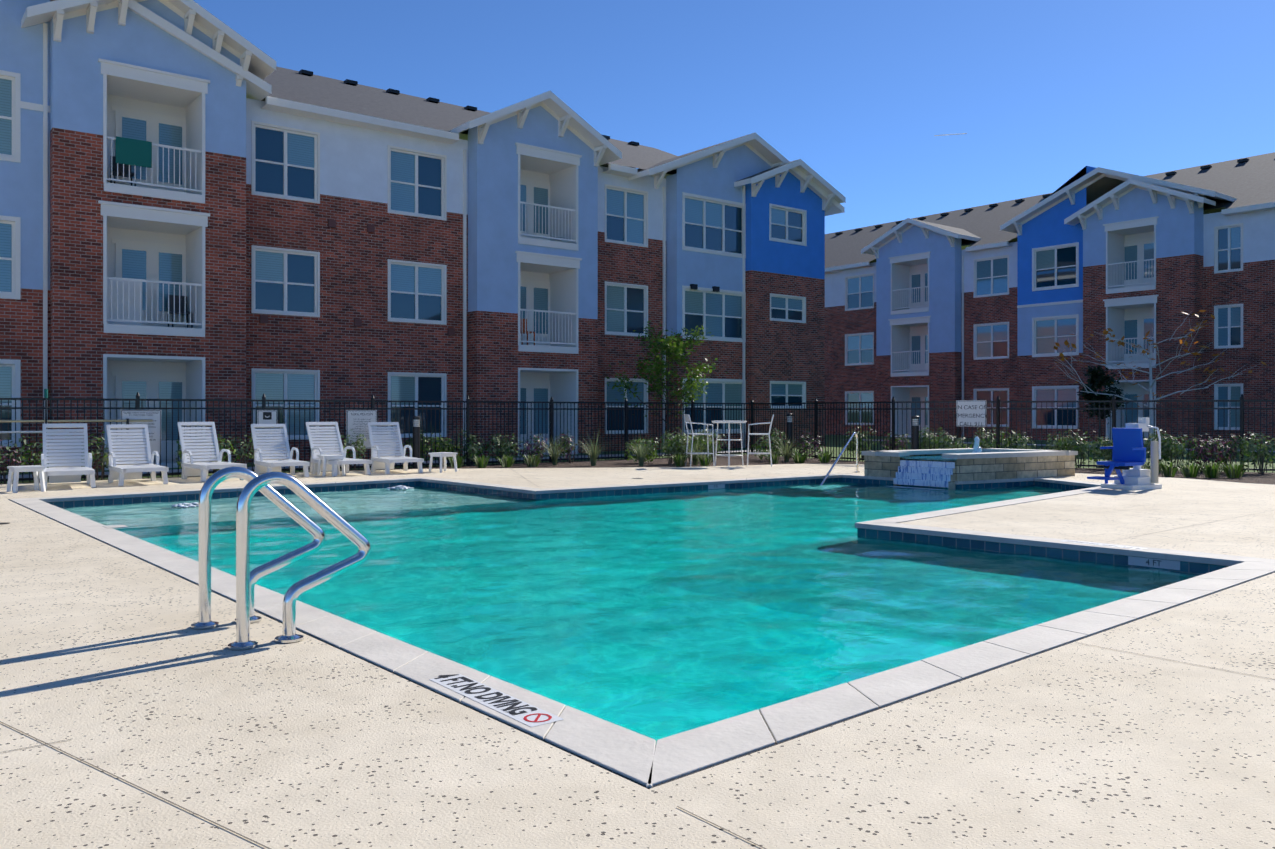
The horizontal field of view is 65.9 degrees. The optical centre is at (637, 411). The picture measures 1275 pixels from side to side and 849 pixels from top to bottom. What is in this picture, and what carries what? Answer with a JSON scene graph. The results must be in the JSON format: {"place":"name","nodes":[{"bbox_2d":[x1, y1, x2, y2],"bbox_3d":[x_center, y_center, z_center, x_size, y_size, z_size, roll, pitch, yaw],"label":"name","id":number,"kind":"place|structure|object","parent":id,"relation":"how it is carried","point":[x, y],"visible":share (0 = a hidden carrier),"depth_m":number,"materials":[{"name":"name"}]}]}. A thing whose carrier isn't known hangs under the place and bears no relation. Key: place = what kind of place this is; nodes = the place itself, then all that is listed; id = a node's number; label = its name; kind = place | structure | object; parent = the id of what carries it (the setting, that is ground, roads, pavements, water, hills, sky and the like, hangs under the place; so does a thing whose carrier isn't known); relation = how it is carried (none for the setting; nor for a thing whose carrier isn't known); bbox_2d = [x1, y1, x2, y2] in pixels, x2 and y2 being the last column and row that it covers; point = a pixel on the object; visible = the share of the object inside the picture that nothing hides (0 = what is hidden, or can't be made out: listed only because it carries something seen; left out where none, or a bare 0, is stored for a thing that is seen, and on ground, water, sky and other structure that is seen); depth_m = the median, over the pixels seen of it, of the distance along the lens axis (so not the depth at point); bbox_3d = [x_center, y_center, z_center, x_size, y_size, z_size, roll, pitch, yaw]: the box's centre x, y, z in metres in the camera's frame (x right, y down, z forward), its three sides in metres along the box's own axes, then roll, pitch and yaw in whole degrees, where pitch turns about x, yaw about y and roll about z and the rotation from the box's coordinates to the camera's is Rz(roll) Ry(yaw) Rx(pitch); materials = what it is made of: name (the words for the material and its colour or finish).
{"place":"outdoors","nodes":[
{"label":"outdoors","id":0,"kind":"place"},
{"bbox_2d":[46,477,1228,573],"bbox_3d":[1.188,1.856,14.433,16.244,1.000,15.162,0,0,-39],"label":"pool tile border","id":1,"kind":"object","parent":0,"point":[1194,568],"visible":0.12,"depth_m":16.09,"materials":[{"name":"tile"}]},
{"bbox_2d":[62,482,1202,741],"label":"pool water","id":2,"kind":"structure","parent":1,"relation":"in","point":[658,616],"depth_m":8.27,"materials":[{"name":"teal liquid"}]},
{"bbox_2d":[171,485,413,507],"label":"shelf bubblers","id":3,"kind":"object","parent":2,"relation":"on","point":[196,504],"visible":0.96,"depth_m":15.02,"materials":[{"name":"white liquid"}]},
{"bbox_2d":[820,432,859,484],"bbox_3d":[4.031,1.059,19.969,0.120,1.234,2.442,0,0,34],"label":"step rail","id":4,"kind":"object","parent":1,"relation":"on","point":[838,458],"visible":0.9,"depth_m":20.43,"materials":[{"name":"silver metal"}]},
{"bbox_2d":[0,434,1274,483],"bbox_3d":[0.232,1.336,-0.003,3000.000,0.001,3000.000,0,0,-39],"label":"hedge","id":5,"kind":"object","parent":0,"point":[1092,462],"depth_m":30.28,"materials":[{"name":"green plant"}]},
{"bbox_2d":[402,433,436,463],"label":"green shrub","id":6,"kind":"object","parent":5,"relation":"on","point":[424,446],"visible":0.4,"depth_m":23.55,"materials":[{"name":"green plant"}]},
{"bbox_2d":[0,0,845,470],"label":"building","id":7,"kind":"structure","parent":5,"relation":"on","point":[198,202],"depth_m":26.66,"materials":[{"name":"red brick"}]},
{"bbox_2d":[427,433,461,463],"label":"green shrub","id":8,"kind":"object","parent":5,"relation":"on","point":[441,449],"visible":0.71,"depth_m":23.64,"materials":[{"name":"green plant"}]},
{"bbox_2d":[453,428,487,464],"bbox_3d":[-4.028,0.847,24.107,0.890,0.968,1.016,0,0,-39],"label":"sage shrub","id":9,"kind":"object","parent":5,"relation":"on","point":[473,447],"visible":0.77,"depth_m":23.93,"materials":[{"name":"green plant"}]},
{"bbox_2d":[0,464,1274,848],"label":"pool deck","id":10,"kind":"structure","parent":5,"relation":"on","point":[138,710],"depth_m":3.90,"materials":[{"name":"concrete"}]},
{"bbox_2d":[7,465,45,492],"bbox_3d":[-9.928,1.102,15.976,0.470,0.413,0.470,0,0,-44],"label":"side table","id":11,"kind":"object","parent":10,"relation":"on","point":[16,470],"visible":0.94,"depth_m":15.95,"materials":[{"name":"white plastic"}]},
{"bbox_2d":[41,423,95,489],"bbox_3d":[-9.901,0.770,17.075,0.791,1.095,1.655,0,0,-33],"label":"lounger","id":12,"kind":"object","parent":10,"relation":"on","point":[62,455],"visible":0.94,"depth_m":17.53,"materials":[{"name":"white plastic"}]},
{"bbox_2d":[106,424,168,485],"bbox_3d":[-9.124,0.784,17.887,0.807,1.068,1.680,0,0,-39],"label":"lounger","id":13,"kind":"object","parent":10,"relation":"on","point":[126,456],"visible":0.96,"depth_m":18.30,"materials":[{"name":"white plastic"}]},
{"bbox_2d":[177,422,246,481],"bbox_3d":[-8.194,0.765,18.858,0.791,1.107,1.655,0,0,-44],"label":"lounger","id":14,"kind":"object","parent":10,"relation":"on","point":[198,453],"visible":1,"depth_m":19.20,"materials":[{"name":"white plastic"}]},
{"bbox_2d":[191,467,324,628],"bbox_3d":[-2.358,0.848,6.157,0.818,1.015,0.156,0,0,-39],"label":"grab rail","id":15,"kind":"object","parent":10,"relation":"on","point":[281,502],"visible":0.9,"depth_m":6.04,"materials":[{"name":"silver metal"}]},
{"bbox_2d":[250,424,309,476],"bbox_3d":[-7.199,0.791,19.741,0.791,1.054,1.693,0,0,-35],"label":"lounger","id":16,"kind":"object","parent":10,"relation":"on","point":[271,446],"visible":0.98,"depth_m":20.17,"materials":[{"name":"white plastic"}]},
{"bbox_2d":[228,472,370,649],"bbox_3d":[-1.924,0.848,5.647,0.818,1.015,0.156,0,0,-39],"label":"grab rail","id":17,"kind":"object","parent":10,"relation":"on","point":[310,498],"visible":0.98,"depth_m":5.56,"materials":[{"name":"silver metal"}]},
{"bbox_2d":[317,455,345,475],"bbox_3d":[-6.216,1.102,19.979,0.470,0.413,0.470,0,0,-33],"label":"side table","id":18,"kind":"object","parent":10,"relation":"on","point":[324,458],"visible":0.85,"depth_m":19.88,"materials":[{"name":"white plastic"}]},
{"bbox_2d":[305,422,371,475],"bbox_3d":[-6.226,0.774,20.412,0.791,1.089,1.655,0,0,-42],"label":"lounger","id":19,"kind":"object","parent":10,"relation":"on","point":[322,441],"visible":0.94,"depth_m":20.78,"materials":[{"name":"white plastic"}]},
{"bbox_2d":[367,422,423,473],"bbox_3d":[-5.220,0.780,21.118,0.791,1.075,1.655,0,0,-32],"label":"lounger","id":20,"kind":"object","parent":10,"relation":"on","point":[384,448],"visible":1,"depth_m":21.55,"materials":[{"name":"white plastic"}]},
{"bbox_2d":[429,452,457,471],"bbox_3d":[-4.191,1.102,21.208,0.470,0.413,0.470,0,0,43],"label":"side table","id":21,"kind":"object","parent":10,"relation":"on","point":[441,455],"visible":0.9,"depth_m":21.17,"materials":[{"name":"white plastic"}]},
{"bbox_2d":[684,414,714,466],"bbox_3d":[1.461,0.691,23.404,0.636,1.232,0.528,0,0,-10],"label":"bar chair","id":22,"kind":"object","parent":10,"relation":"on","point":[686,417],"visible":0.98,"depth_m":23.20,"materials":[{"name":"white metal"}]},
{"bbox_2d":[712,421,746,465],"bbox_3d":[2.192,0.768,23.532,0.840,1.076,0.840,0,0,-39],"label":"bar table","id":23,"kind":"object","parent":10,"relation":"on","point":[729,439],"visible":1,"depth_m":23.49,"materials":[{"name":"white metal"}]},
{"bbox_2d":[747,414,773,466],"bbox_3d":[2.929,0.691,23.450,0.638,1.232,0.528,0,0,7],"label":"bar chair","id":24,"kind":"object","parent":10,"relation":"on","point":[768,434],"visible":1,"depth_m":23.21,"materials":[{"name":"white metal"}]},
{"bbox_2d":[862,436,1077,489],"bbox_3d":[6.552,1.057,19.706,4.192,1.097,2.213,0,0,-30],"label":"raised spa","id":25,"kind":"object","parent":10,"relation":"on","point":[946,468],"visible":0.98,"depth_m":19.01,"materials":[{"name":"stone"}]},
{"bbox_2d":[1087,417,1161,489],"bbox_3d":[8.160,0.706,16.488,1.373,1.200,0.779,0,0,-39],"label":"pool lift","id":26,"kind":"object","parent":10,"relation":"on","point":[1128,448],"visible":1,"depth_m":16.53,"materials":[{"name":"blue plastic"}]},
{"bbox_2d":[0,392,1274,482],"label":"pool fence","id":27,"kind":"object","parent":5,"relation":"on","point":[551,408],"visible":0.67,"depth_m":23.84,"materials":[{"name":"black metal"}]},
{"bbox_2d":[0,389,152,446],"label":"rescue poles","id":28,"kind":"object","parent":27,"relation":"attached to","point":[127,421],"visible":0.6,"depth_m":18.39,"materials":[{"name":"beige"}]},
{"bbox_2d":[121,410,160,453],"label":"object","id":29,"kind":"object","parent":27,"relation":"attached to","point":[154,428],"visible":0.4,"depth_m":19.53,"materials":[{"name":"white"}]},
{"bbox_2d":[257,410,276,423],"bbox_3d":[-7.883,0.251,20.943,0.422,0.550,0.016,0,0,-39],"label":"phone sign","id":30,"kind":"object","parent":27,"relation":"attached to","point":[266,416],"visible":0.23,"depth_m":20.93,"materials":[{"name":"white"}]},
{"bbox_2d":[346,410,376,448],"bbox_3d":[-6.237,0.416,22.255,0.717,0.880,0.014,0,0,-39],"label":"pool rules sign","id":31,"kind":"object","parent":27,"relation":"attached to","point":[357,421],"visible":0.77,"depth_m":22.21,"materials":[{"name":"white"}]},
{"bbox_2d":[955,400,985,426],"bbox_3d":[8.141,0.056,23.978,0.762,0.640,0.014,0,0,27],"label":"emergency sign","id":32,"kind":"object","parent":27,"relation":"attached to","point":[970,413],"visible":1,"depth_m":23.97,"materials":[{"name":"white"}]},
{"bbox_2d":[0,439,1274,484],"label":"planting beds","id":33,"kind":"object","parent":5,"relation":"on","point":[1256,478],"visible":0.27,"depth_m":23.83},
{"bbox_2d":[0,438,23,483],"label":"purple shrub","id":34,"kind":"object","parent":33,"relation":"on","point":[3,463],"visible":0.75,"depth_m":17.76,"materials":[{"name":"green plant"}]},
{"bbox_2d":[9,432,48,482],"bbox_3d":[-11.022,0.855,18.055,0.785,0.947,0.651,0,0,10],"label":"green shrub","id":35,"kind":"object","parent":33,"relation":"on","point":[27,456],"visible":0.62,"depth_m":17.98,"materials":[{"name":"green plant"}]},
{"bbox_2d":[81,428,108,479],"bbox_3d":[-10.264,0.825,18.723,0.543,1.008,0.833,0,0,37],"label":"sage shrub","id":36,"kind":"object","parent":33,"relation":"on","point":[104,458],"visible":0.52,"depth_m":18.71,"materials":[{"name":"green plant"}]},
{"bbox_2d":[175,436,189,468],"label":"green shrub","id":37,"kind":"object","parent":33,"relation":"on","point":[180,456],"visible":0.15,"depth_m":19.66,"materials":[{"name":"green plant"}]},
{"bbox_2d":[209,431,235,472],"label":"green shrub","id":38,"kind":"object","parent":33,"relation":"on","point":[220,448],"visible":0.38,"depth_m":19.95,"materials":[{"name":"green plant"}]},
{"bbox_2d":[224,429,253,465],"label":"sage shrub","id":39,"kind":"object","parent":33,"relation":"on","point":[242,451],"visible":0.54,"depth_m":20.36,"materials":[{"name":"green plant"}]},
{"bbox_2d":[340,429,366,470],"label":"sage shrub","id":40,"kind":"object","parent":33,"relation":"on","point":[358,444],"visible":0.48,"depth_m":21.78,"materials":[{"name":"green plant"}]},
{"bbox_2d":[413,416,419,468],"bbox_3d":[-5.093,0.736,22.663,0.170,1.240,0.167,0,0,-39],"label":"bollard","id":41,"kind":"object","parent":33,"relation":"on","point":[416,436],"visible":0.92,"depth_m":22.59,"materials":[{"name":"black metal"}]},
{"bbox_2d":[449,456,465,467],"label":"liriope","id":42,"kind":"object","parent":33,"relation":"on","point":[459,462],"visible":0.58,"depth_m":22.69,"materials":[{"name":"green plant"}]},
{"bbox_2d":[472,455,490,467],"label":"liriope","id":43,"kind":"object","parent":33,"relation":"on","point":[480,462],"visible":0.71,"depth_m":22.80,"materials":[{"name":"green plant"}]},
{"bbox_2d":[484,433,519,464],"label":"sage shrub","id":44,"kind":"object","parent":33,"relation":"on","point":[506,447],"visible":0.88,"depth_m":24.22,"materials":[{"name":"green plant"}]},
{"bbox_2d":[498,454,517,466],"bbox_3d":[-3.072,1.162,23.098,0.533,0.328,0.511,0,0,-39],"label":"liriope","id":45,"kind":"object","parent":33,"relation":"on","point":[508,461],"visible":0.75,"depth_m":23.01,"materials":[{"name":"green plant"}]},
{"bbox_2d":[510,432,548,458],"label":"purple shrub","id":46,"kind":"object","parent":33,"relation":"on","point":[536,449],"visible":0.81,"depth_m":24.37,"materials":[{"name":"green plant"}]},
{"bbox_2d":[522,454,542,466],"bbox_3d":[-2.489,1.161,23.307,0.547,0.328,0.514,0,0,7],"label":"liriope","id":47,"kind":"object","parent":33,"relation":"on","point":[533,461],"visible":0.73,"depth_m":23.23,"materials":[{"name":"green plant"}]},
{"bbox_2d":[536,435,567,464],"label":"ornamental grass","id":48,"kind":"object","parent":33,"relation":"on","point":[554,455],"depth_m":23.87,"materials":[{"name":"green plant"}]},
{"bbox_2d":[550,433,576,462],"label":"purple shrub","id":49,"kind":"object","parent":33,"relation":"on","point":[563,440],"visible":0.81,"depth_m":24.90,"materials":[{"name":"green plant"}]},
{"bbox_2d":[565,429,614,465],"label":"ornamental grass","id":50,"kind":"object","parent":33,"relation":"on","point":[592,454],"depth_m":23.61,"materials":[{"name":"green plant"}]},
{"bbox_2d":[617,435,664,465],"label":"ornamental grass","id":51,"kind":"object","parent":33,"relation":"on","point":[640,455],"depth_m":23.55,"materials":[{"name":"green plant"}]},
{"bbox_2d":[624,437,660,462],"bbox_3d":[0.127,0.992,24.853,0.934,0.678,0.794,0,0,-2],"label":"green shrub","id":52,"kind":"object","parent":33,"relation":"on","point":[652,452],"visible":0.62,"depth_m":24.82,"materials":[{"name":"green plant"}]},
{"bbox_2d":[606,321,727,441],"bbox_3d":[0.902,-0.758,30.147,3.455,4.188,2.591,0,0,-31],"label":"young oak tree","id":53,"kind":"object","parent":33,"relation":"on","point":[667,349],"visible":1,"depth_m":30.12,"materials":[{"name":"green plant"}]},
{"bbox_2d":[659,428,688,463],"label":"sage shrub","id":54,"kind":"object","parent":33,"relation":"on","point":[673,446],"visible":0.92,"depth_m":24.26,"materials":[{"name":"green plant"}]},
{"bbox_2d":[669,454,689,466],"bbox_3d":[0.992,1.161,23.428,0.519,0.328,0.467,0,0,-39],"label":"liriope","id":55,"kind":"object","parent":33,"relation":"on","point":[679,460],"visible":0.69,"depth_m":23.37,"materials":[{"name":"green plant"}]},
{"bbox_2d":[675,430,711,463],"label":"green shrub","id":56,"kind":"object","parent":33,"relation":"on","point":[695,441],"visible":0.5,"depth_m":24.56,"materials":[{"name":"green plant"}]},
{"bbox_2d":[680,437,712,464],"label":"potted plant","id":57,"kind":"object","parent":33,"relation":"on","point":[695,457],"depth_m":23.89,"materials":[{"name":"green plant"}]},
{"bbox_2d":[698,454,714,465],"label":"liriope","id":58,"kind":"object","parent":33,"relation":"on","point":[703,461],"visible":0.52,"depth_m":23.58,"materials":[{"name":"green plant"}]},
{"bbox_2d":[694,428,727,461],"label":"sage shrub","id":59,"kind":"object","parent":33,"relation":"on","point":[711,447],"visible":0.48,"depth_m":25.32,"materials":[{"name":"green plant"}]},
{"bbox_2d":[752,428,789,459],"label":"sage shrub","id":60,"kind":"object","parent":33,"relation":"on","point":[763,443],"visible":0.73,"depth_m":25.92,"materials":[{"name":"green plant"}]},
{"bbox_2d":[765,452,781,463],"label":"liriope","id":61,"kind":"object","parent":33,"relation":"on","point":[774,458],"visible":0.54,"depth_m":24.63,"materials":[{"name":"green plant"}]},
{"bbox_2d":[767,433,809,461],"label":"shrub","id":62,"kind":"object","parent":33,"relation":"on","point":[785,453],"depth_m":25.25,"materials":[{"name":"green plant"}]},
{"bbox_2d":[787,413,792,457],"bbox_3d":[4.271,0.686,27.617,0.170,1.240,0.167,0,0,-39],"label":"bollard","id":63,"kind":"object","parent":33,"relation":"on","point":[789,426],"visible":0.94,"depth_m":27.54,"materials":[{"name":"black metal"}]},
{"bbox_2d":[791,451,808,462],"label":"liriope","id":64,"kind":"object","parent":33,"relation":"on","point":[798,458],"visible":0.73,"depth_m":24.86,"materials":[{"name":"green plant"}]},
{"bbox_2d":[793,429,825,459],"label":"purple shrub","id":65,"kind":"object","parent":33,"relation":"on","point":[806,446],"visible":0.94,"depth_m":26.14,"materials":[{"name":"green plant"}]},
{"bbox_2d":[815,451,832,462],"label":"liriope","id":66,"kind":"object","parent":33,"relation":"on","point":[826,456],"visible":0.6,"depth_m":25.09,"materials":[{"name":"green plant"}]},
{"bbox_2d":[912,416,918,449],"bbox_3d":[6.874,0.736,24.328,0.170,1.240,0.167,0,0,-39],"label":"bollard","id":67,"kind":"object","parent":33,"relation":"on","point":[915,435],"visible":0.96,"depth_m":24.26,"materials":[{"name":"black metal"}]},
{"bbox_2d":[1039,430,1079,449],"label":"sage shrub","id":68,"kind":"object","parent":33,"relation":"on","point":[1055,444],"visible":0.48,"depth_m":23.07,"materials":[{"name":"green plant"}]},
{"bbox_2d":[1141,463,1164,474],"bbox_3d":[10.405,1.161,19.941,0.464,0.328,0.554,0,0,-39],"label":"liriope","id":69,"kind":"object","parent":33,"relation":"on","point":[1147,467],"visible":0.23,"depth_m":19.92,"materials":[{"name":"green plant"}]},
{"bbox_2d":[1143,427,1176,469],"bbox_3d":[11.496,0.843,21.934,1.092,0.971,0.953,0,0,-39],"label":"sage shrub","id":70,"kind":"object","parent":33,"relation":"on","point":[1163,456],"visible":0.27,"depth_m":21.82,"materials":[{"name":"green plant"}]},
{"bbox_2d":[1159,462,1180,476],"bbox_3d":[10.719,1.161,19.859,0.540,0.330,0.549,0,0,-39],"label":"liriope","id":71,"kind":"object","parent":33,"relation":"on","point":[1167,471],"visible":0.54,"depth_m":19.77,"materials":[{"name":"green plant"}]},
{"bbox_2d":[1146,430,1198,470],"bbox_3d":[11.764,0.882,21.660,0.837,0.898,1.112,0,0,-39],"label":"sage shrub","id":72,"kind":"object","parent":33,"relation":"on","point":[1170,446],"visible":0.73,"depth_m":21.61,"materials":[{"name":"green plant"}]},
{"bbox_2d":[1178,461,1206,476],"bbox_3d":[11.034,1.161,19.662,0.478,0.329,0.545,0,0,-3],"label":"liriope","id":73,"kind":"object","parent":33,"relation":"on","point":[1191,471],"visible":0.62,"depth_m":19.58,"materials":[{"name":"green plant"}]},
{"bbox_2d":[1186,433,1221,471],"bbox_3d":[12.285,0.899,21.359,0.646,0.863,0.924,0,0,18],"label":"purple shrub","id":74,"kind":"object","parent":33,"relation":"on","point":[1202,450],"visible":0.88,"depth_m":21.28,"materials":[{"name":"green plant"}]},
{"bbox_2d":[1197,462,1226,477],"bbox_3d":[11.343,1.161,19.469,0.510,0.329,0.525,0,0,-9],"label":"liriope","id":75,"kind":"object","parent":33,"relation":"on","point":[1210,471],"visible":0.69,"depth_m":19.38,"materials":[{"name":"green plant"}]},
{"bbox_2d":[1204,434,1241,471],"bbox_3d":[12.549,0.904,21.113,0.829,0.849,0.743,0,0,-39],"label":"purple shrub","id":76,"kind":"object","parent":33,"relation":"on","point":[1223,457],"visible":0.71,"depth_m":21.05,"materials":[{"name":"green plant"}]},
{"bbox_2d":[1221,462,1248,477],"bbox_3d":[11.738,1.161,19.382,0.567,0.329,0.535,0,0,-39],"label":"liriope","id":77,"kind":"object","parent":33,"relation":"on","point":[1235,471],"visible":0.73,"depth_m":19.33,"materials":[{"name":"green plant"}]},
{"bbox_2d":[1232,432,1274,473],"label":"sage shrub","id":78,"kind":"object","parent":33,"relation":"on","point":[1258,447],"visible":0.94,"depth_m":20.70,"materials":[{"name":"green plant"}]},
{"bbox_2d":[842,425,878,457],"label":"sage shrub","id":79,"kind":"object","parent":5,"relation":"on","point":[854,445],"visible":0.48,"depth_m":26.42,"materials":[{"name":"green plant"}]},
{"bbox_2d":[881,431,910,449],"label":"shrub","id":80,"kind":"object","parent":5,"relation":"on","point":[900,444],"visible":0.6,"depth_m":25.41,"materials":[{"name":"green plant"}]},
{"bbox_2d":[919,427,954,448],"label":"sage shrub","id":81,"kind":"object","parent":5,"relation":"on","point":[924,445],"visible":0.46,"depth_m":24.79,"materials":[{"name":"green plant"}]},
{"bbox_2d":[934,427,970,448],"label":"sage shrub","id":82,"kind":"object","parent":5,"relation":"on","point":[947,444],"visible":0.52,"depth_m":24.22,"materials":[{"name":"green plant"}]},
{"bbox_2d":[969,427,1004,447],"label":"sage shrub","id":83,"kind":"object","parent":5,"relation":"on","point":[985,444],"visible":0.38,"depth_m":23.93,"materials":[{"name":"green plant"}]},
{"bbox_2d":[1002,427,1034,448],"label":"sage shrub","id":84,"kind":"object","parent":5,"relation":"on","point":[1019,438],"visible":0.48,"depth_m":23.60,"materials":[{"name":"green plant"}]},
{"bbox_2d":[825,152,1274,444],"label":"building","id":85,"kind":"structure","parent":5,"relation":"on","point":[990,302],"depth_m":43.79,"materials":[{"name":"red brick"}]},
{"bbox_2d":[1060,429,1102,467],"bbox_3d":[10.310,0.851,22.813,0.935,0.958,0.748,0,0,-3],"label":"sage shrub","id":86,"kind":"object","parent":5,"relation":"on","point":[1076,444],"visible":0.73,"depth_m":22.75,"materials":[{"name":"green plant"}]},
{"bbox_2d":[1072,365,1128,445],"bbox_3d":[16.576,-0.150,35.400,1.808,2.972,1.819,0,0,0],"label":"dark tree","id":87,"kind":"object","parent":5,"relation":"on","point":[1098,379],"visible":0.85,"depth_m":35.01,"materials":[{"name":"green plant"}]},
{"bbox_2d":[1087,435,1123,466],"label":"sage shrub","id":88,"kind":"object","parent":5,"relation":"on","point":[1107,453],"visible":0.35,"depth_m":22.47,"materials":[{"name":"green plant"}]},
{"bbox_2d":[1049,310,1266,440],"bbox_3d":[17.759,-1.084,33.953,6.048,4.840,5.939,0,0,-39],"label":"autumn tree","id":89,"kind":"object","parent":5,"relation":"on","point":[1144,351],"visible":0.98,"depth_m":34.24,"materials":[{"name":"brown plant"}]},
{"bbox_2d":[8,473,1274,788],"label":"pool coping","id":90,"kind":"object","parent":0,"point":[628,755],"visible":0.71,"depth_m":5.36,"materials":[{"name":"white concrete"}]},
{"bbox_2d":[103,484,1179,726],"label":"pool depth markings","id":91,"kind":"object","parent":90,"relation":"on","point":[511,706],"visible":1,"depth_m":4.54,"materials":[{"name":"white"}]},
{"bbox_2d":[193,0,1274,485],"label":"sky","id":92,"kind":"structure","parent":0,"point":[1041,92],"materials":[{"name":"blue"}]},
{"bbox_2d":[934,133,966,135],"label":"cloud","id":93,"kind":"structure","parent":0,"point":[950,134],"depth_m":3031.07,"materials":[{"name":"white"}]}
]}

